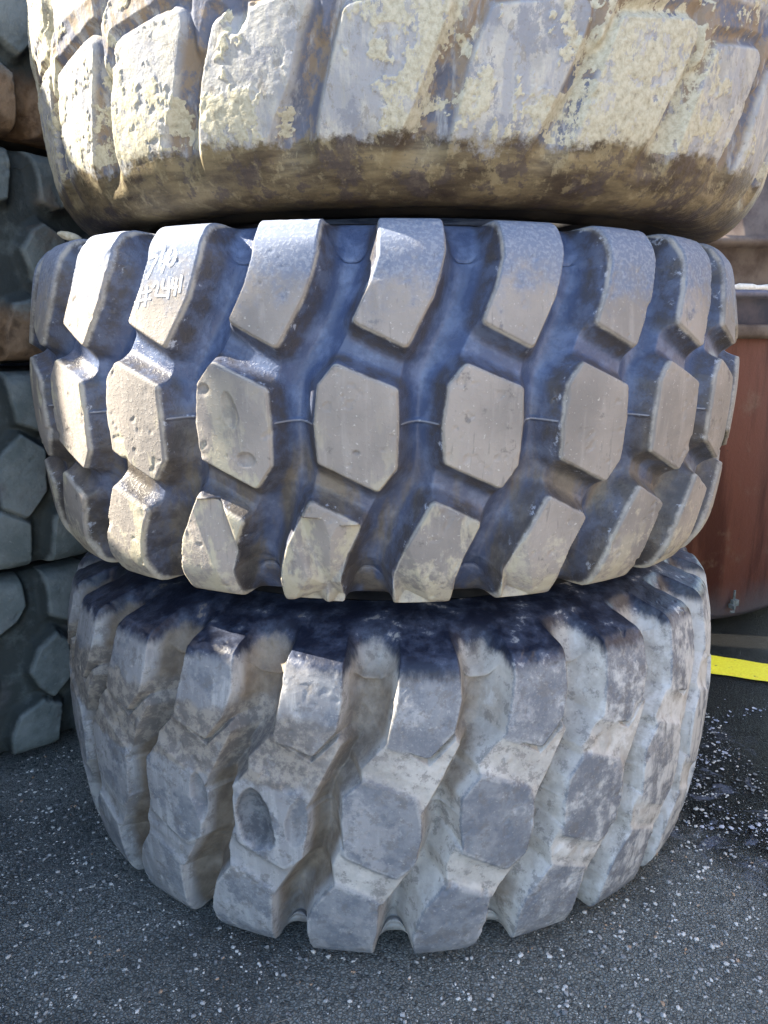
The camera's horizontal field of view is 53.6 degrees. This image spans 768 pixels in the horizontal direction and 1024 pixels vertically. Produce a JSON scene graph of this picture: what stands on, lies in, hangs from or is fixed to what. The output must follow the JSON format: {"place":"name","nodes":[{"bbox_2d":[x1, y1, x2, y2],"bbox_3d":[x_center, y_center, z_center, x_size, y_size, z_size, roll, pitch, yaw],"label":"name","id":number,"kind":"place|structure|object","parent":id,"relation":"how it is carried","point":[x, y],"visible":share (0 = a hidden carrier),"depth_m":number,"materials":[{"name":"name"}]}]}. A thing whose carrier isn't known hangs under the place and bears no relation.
{"place":"outdoors","nodes":[
{"label":"outdoors","id":0,"kind":"place"},
{"bbox_2d":[0,607,767,1023],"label":"ground","id":1,"kind":"structure","parent":0,"point":[742,637],"depth_m":1.45,"materials":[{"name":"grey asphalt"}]},
{"bbox_2d":[0,552,86,754],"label":"scrap tyre","id":2,"kind":"object","parent":1,"relation":"on","point":[36,708],"visible":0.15,"depth_m":2.05,"materials":[{"name":"rubber"}]},
{"bbox_2d":[0,363,87,569],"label":"scrap tyre","id":3,"kind":"object","parent":2,"relation":"on","point":[32,527],"visible":0.22,"depth_m":1.92,"materials":[{"name":"rubber"}]},
{"bbox_2d":[0,147,90,362],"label":"scrap tyre","id":4,"kind":"object","parent":3,"relation":"on","point":[35,217],"visible":0.21,"depth_m":1.85,"materials":[{"name":"rubber"}]},
{"bbox_2d":[0,0,47,156],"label":"scrap tyre","id":5,"kind":"object","parent":4,"relation":"on","point":[20,126],"visible":0.07,"depth_m":1.77,"materials":[{"name":"rubber"}]},
{"bbox_2d":[68,547,710,952],"bbox_3d":[0.012,0.339,2.045,1.590,0.668,1.590,0,13,0],"label":"loader tyre","id":6,"kind":"object","parent":1,"relation":"on","point":[358,771],"visible":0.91,"depth_m":1.35,"materials":[{"name":"rubber"}]},
{"bbox_2d":[29,218,739,602],"bbox_3d":[0.000,-0.303,1.897,1.601,0.634,1.601,0,13,0],"label":"loader tyre","id":7,"kind":"object","parent":6,"relation":"on","point":[405,410],"visible":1,"depth_m":1.20,"materials":[{"name":"rubber"}]},
{"bbox_2d":[57,231,81,240],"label":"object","id":8,"kind":"object","parent":7,"relation":"on","point":[67,236],"visible":0.77,"depth_m":1.38,"materials":[{"name":"white"}]},
{"bbox_2d":[27,0,767,243],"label":"loader tyre","id":9,"kind":"object","parent":7,"relation":"on","point":[647,117],"visible":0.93,"depth_m":1.12,"materials":[{"name":"rubber"}]},
{"bbox_2d":[675,699,767,849],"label":"oil stain","id":10,"kind":"object","parent":1,"relation":"on","point":[713,804],"visible":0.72,"depth_m":1.88,"materials":[{"name":"black liquid"}]},
{"bbox_2d":[685,173,767,618],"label":"steel tank","id":11,"kind":"object","parent":1,"relation":"on","point":[727,546],"visible":0.12,"depth_m":2.90,"materials":[{"name":"red metal"}]},
{"bbox_2d":[711,655,767,681],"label":"road line","id":12,"kind":"object","parent":1,"relation":"on","point":[739,668],"visible":0.16,"depth_m":2.64,"materials":[{"name":"yellow paint"}]}
]}

